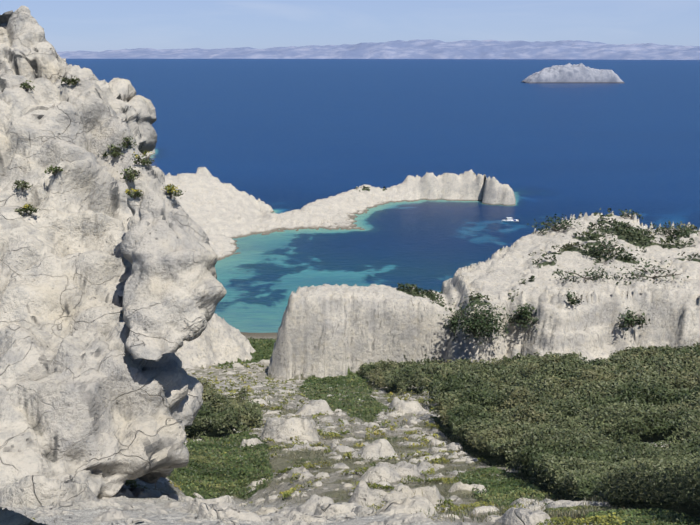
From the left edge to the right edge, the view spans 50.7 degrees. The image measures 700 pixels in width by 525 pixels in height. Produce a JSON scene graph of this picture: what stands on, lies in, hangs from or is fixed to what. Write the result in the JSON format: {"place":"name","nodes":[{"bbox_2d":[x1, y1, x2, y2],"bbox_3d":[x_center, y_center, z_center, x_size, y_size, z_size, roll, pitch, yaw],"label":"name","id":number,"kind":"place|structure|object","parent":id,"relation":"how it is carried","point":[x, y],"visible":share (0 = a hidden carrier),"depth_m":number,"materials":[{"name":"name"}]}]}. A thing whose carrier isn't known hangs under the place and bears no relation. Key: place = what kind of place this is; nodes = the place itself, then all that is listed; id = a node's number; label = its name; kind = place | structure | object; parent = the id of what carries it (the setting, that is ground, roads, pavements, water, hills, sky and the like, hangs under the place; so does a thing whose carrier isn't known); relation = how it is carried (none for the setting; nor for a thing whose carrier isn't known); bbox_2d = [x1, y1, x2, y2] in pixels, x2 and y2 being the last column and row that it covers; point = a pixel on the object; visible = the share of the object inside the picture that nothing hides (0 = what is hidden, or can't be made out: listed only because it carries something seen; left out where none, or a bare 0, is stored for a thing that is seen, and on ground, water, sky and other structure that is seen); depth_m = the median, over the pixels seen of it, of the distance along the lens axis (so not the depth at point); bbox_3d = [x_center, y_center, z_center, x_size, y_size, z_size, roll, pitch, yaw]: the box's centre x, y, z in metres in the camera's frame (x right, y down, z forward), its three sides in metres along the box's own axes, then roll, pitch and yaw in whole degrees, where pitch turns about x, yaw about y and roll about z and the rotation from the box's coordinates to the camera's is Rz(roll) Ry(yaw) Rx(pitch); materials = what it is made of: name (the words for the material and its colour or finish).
{"place":"outdoors","nodes":[
{"label":"outdoors","id":0,"kind":"place"},
{"bbox_2d":[0,149,699,524],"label":"terrain","id":1,"kind":"structure","parent":0,"point":[324,331],"depth_m":105.45,"materials":[{"name":"stone"}]},
{"bbox_2d":[0,6,202,524],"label":"crag","id":2,"kind":"structure","parent":1,"relation":"on","point":[93,404],"depth_m":14.63,"materials":[{"name":"stone"}]},
{"bbox_2d":[12,180,32,190],"bbox_3d":[-7.444,-1.766,16.822,0.434,0.260,0.571,0,16,-2],"label":"shrub","id":3,"kind":"object","parent":2,"relation":"on","point":[25,185],"depth_m":16.72,"materials":[{"name":"green plant"}]},
{"bbox_2d":[14,203,40,215],"bbox_3d":[-7.089,-1.154,16.231,0.569,0.254,0.527,0,16,-2],"label":"shrub","id":4,"kind":"object","parent":2,"relation":"on","point":[28,207],"depth_m":16.18,"materials":[{"name":"green plant"}]},
{"bbox_2d":[20,80,34,90],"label":"shrub","id":5,"kind":"object","parent":2,"relation":"on","point":[25,85],"depth_m":19.67,"materials":[{"name":"green plant"}]},
{"bbox_2d":[44,165,62,175],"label":"shrub","id":6,"kind":"object","parent":2,"relation":"on","point":[49,170],"depth_m":16.79,"materials":[{"name":"green plant"}]},
{"bbox_2d":[58,75,79,84],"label":"shrub","id":7,"kind":"object","parent":2,"relation":"on","point":[68,81],"depth_m":20.14,"materials":[{"name":"green plant"}]},
{"bbox_2d":[98,144,123,157],"bbox_3d":[-6.143,-2.881,19.008,0.692,0.362,0.666,0,16,-2],"label":"shrub","id":8,"kind":"object","parent":2,"relation":"on","point":[114,154],"depth_m":18.92,"materials":[{"name":"green plant"}]},
{"bbox_2d":[117,136,136,148],"bbox_3d":[-5.728,-3.106,19.030,0.447,0.332,0.492,0,16,-2],"label":"shrub","id":9,"kind":"object","parent":2,"relation":"on","point":[126,139],"depth_m":18.96,"materials":[{"name":"green plant"}]},
{"bbox_2d":[120,165,226,360],"bbox_3d":[-3.510,-0.298,14.301,1.894,2.878,4.503,-5,16,-17],"label":"rock outcrop","id":10,"kind":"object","parent":2,"relation":"attached to","point":[174,292],"depth_m":13.55,"materials":[{"name":"stone"}]},
{"bbox_2d":[117,166,141,182],"bbox_3d":[-4.434,-1.782,14.855,0.455,0.347,0.521,0,16,-2],"label":"shrub","id":11,"kind":"object","parent":10,"relation":"on","point":[133,177],"depth_m":14.79,"materials":[{"name":"green plant"}]},
{"bbox_2d":[124,187,143,198],"bbox_3d":[-4.327,-1.395,14.773,0.418,0.240,0.314,-9,18,-30],"label":"shrub","id":12,"kind":"object","parent":10,"relation":"on","point":[129,194],"depth_m":14.73,"materials":[{"name":"green plant"}]},
{"bbox_2d":[132,150,154,165],"bbox_3d":[-4.217,-2.166,15.200,0.521,0.319,0.484,0,16,-2],"label":"shrub","id":13,"kind":"object","parent":10,"relation":"on","point":[142,161],"depth_m":15.13,"materials":[{"name":"green plant"}]},
{"bbox_2d":[161,184,185,198],"bbox_3d":[-3.597,-1.468,15.034,0.470,0.311,0.550,0,16,-2],"label":"shrub","id":14,"kind":"object","parent":10,"relation":"on","point":[172,188],"depth_m":14.93,"materials":[{"name":"green plant"}]},
{"bbox_2d":[23,384,689,523],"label":"dry grass tufts","id":15,"kind":"object","parent":1,"relation":"on","point":[569,513],"visible":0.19,"depth_m":20.36,"materials":[{"name":"green plant"}]},
{"bbox_2d":[31,357,691,524],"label":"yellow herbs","id":16,"kind":"object","parent":1,"relation":"on","point":[576,521],"visible":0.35,"depth_m":20.26,"materials":[{"name":"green plant"}]},
{"bbox_2d":[169,337,699,524],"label":"herb patches","id":17,"kind":"object","parent":1,"relation":"on","point":[356,379],"visible":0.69,"depth_m":21.12,"materials":[{"name":"green plant"}]},
{"bbox_2d":[184,342,699,510],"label":"shrub","id":18,"kind":"object","parent":1,"relation":"on","point":[599,403],"visible":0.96,"depth_m":27.97,"materials":[{"name":"green plant"}]},
{"bbox_2d":[443,310,464,328],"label":"shrub","id":19,"kind":"object","parent":1,"relation":"on","point":[452,323],"depth_m":108.19,"materials":[{"name":"green plant"}]},
{"bbox_2d":[438,293,516,344],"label":"shrub","id":20,"kind":"object","parent":1,"relation":"on","point":[475,325],"depth_m":102.26,"materials":[{"name":"green plant"}]},
{"bbox_2d":[504,303,538,330],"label":"shrub","id":21,"kind":"object","parent":1,"relation":"on","point":[525,309],"depth_m":105.26,"materials":[{"name":"green plant"}]},
{"bbox_2d":[354,175,699,364],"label":"shrubs","id":22,"kind":"object","parent":1,"relation":"on","point":[632,229],"visible":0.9,"depth_m":132.44,"materials":[{"name":"green plant"}]},
{"bbox_2d":[527,213,583,234],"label":"shrub","id":23,"kind":"object","parent":1,"relation":"on","point":[563,223],"depth_m":145.42,"materials":[{"name":"green plant"}]},
{"bbox_2d":[566,289,583,305],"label":"shrub","id":24,"kind":"object","parent":1,"relation":"on","point":[572,301],"depth_m":103.38,"materials":[{"name":"green plant"}]},
{"bbox_2d":[552,263,612,282],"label":"shrub","id":25,"kind":"object","parent":1,"relation":"on","point":[593,274],"depth_m":112.56,"materials":[{"name":"green plant"}]},
{"bbox_2d":[578,232,640,262],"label":"shrub","id":26,"kind":"object","parent":1,"relation":"on","point":[603,247],"depth_m":125.96,"materials":[{"name":"green plant"}]},
{"bbox_2d":[619,209,643,218],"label":"shrub","id":27,"kind":"object","parent":1,"relation":"on","point":[629,211],"depth_m":153.13,"materials":[{"name":"green plant"}]},
{"bbox_2d":[615,307,650,330],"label":"shrub","id":28,"kind":"object","parent":1,"relation":"on","point":[629,317],"depth_m":103.79,"materials":[{"name":"green plant"}]},
{"bbox_2d":[604,253,688,286],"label":"shrub","id":29,"kind":"object","parent":1,"relation":"on","point":[649,270],"depth_m":113.50,"materials":[{"name":"green plant"}]},
{"bbox_2d":[619,350,699,405],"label":"shrub","id":30,"kind":"object","parent":1,"relation":"on","point":[677,367],"depth_m":38.22,"materials":[{"name":"green plant"}]},
{"bbox_2d":[647,221,697,237],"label":"shrub","id":31,"kind":"object","parent":1,"relation":"on","point":[677,232],"depth_m":139.25,"materials":[{"name":"green plant"}]},
{"bbox_2d":[0,0,699,51],"label":"sky","id":32,"kind":"structure","parent":0,"point":[69,25],"materials":[{"name":"blue"}]},
{"bbox_2d":[41,137,699,524],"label":"bay water","id":33,"kind":"structure","parent":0,"point":[421,245],"depth_m":324.19,"materials":[{"name":"liquid"}]},
{"bbox_2d":[502,217,518,221],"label":"motor boat","id":34,"kind":"object","parent":33,"relation":"on","point":[508,219],"visible":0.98,"depth_m":274.08,"materials":[{"name":"white"}]},
{"bbox_2d":[57,39,699,59],"bbox_3d":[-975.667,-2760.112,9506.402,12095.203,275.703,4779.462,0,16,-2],"label":"distant mountains","id":35,"kind":"structure","parent":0,"point":[468,49],"depth_m":10126.39,"materials":[{"name":"grey stone"}]},
{"bbox_2d":[66,59,699,145],"bbox_3d":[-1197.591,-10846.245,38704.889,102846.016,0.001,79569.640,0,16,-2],"label":"open sea","id":36,"kind":"structure","parent":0,"point":[653,101],"depth_m":1042.17,"materials":[{"name":"liquid"}]},
{"bbox_2d":[522,63,624,82],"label":"islet","id":37,"kind":"object","parent":36,"relation":"on","point":[574,73],"visible":0.98,"depth_m":1592.16,"materials":[{"name":"grey stone"}]}
]}

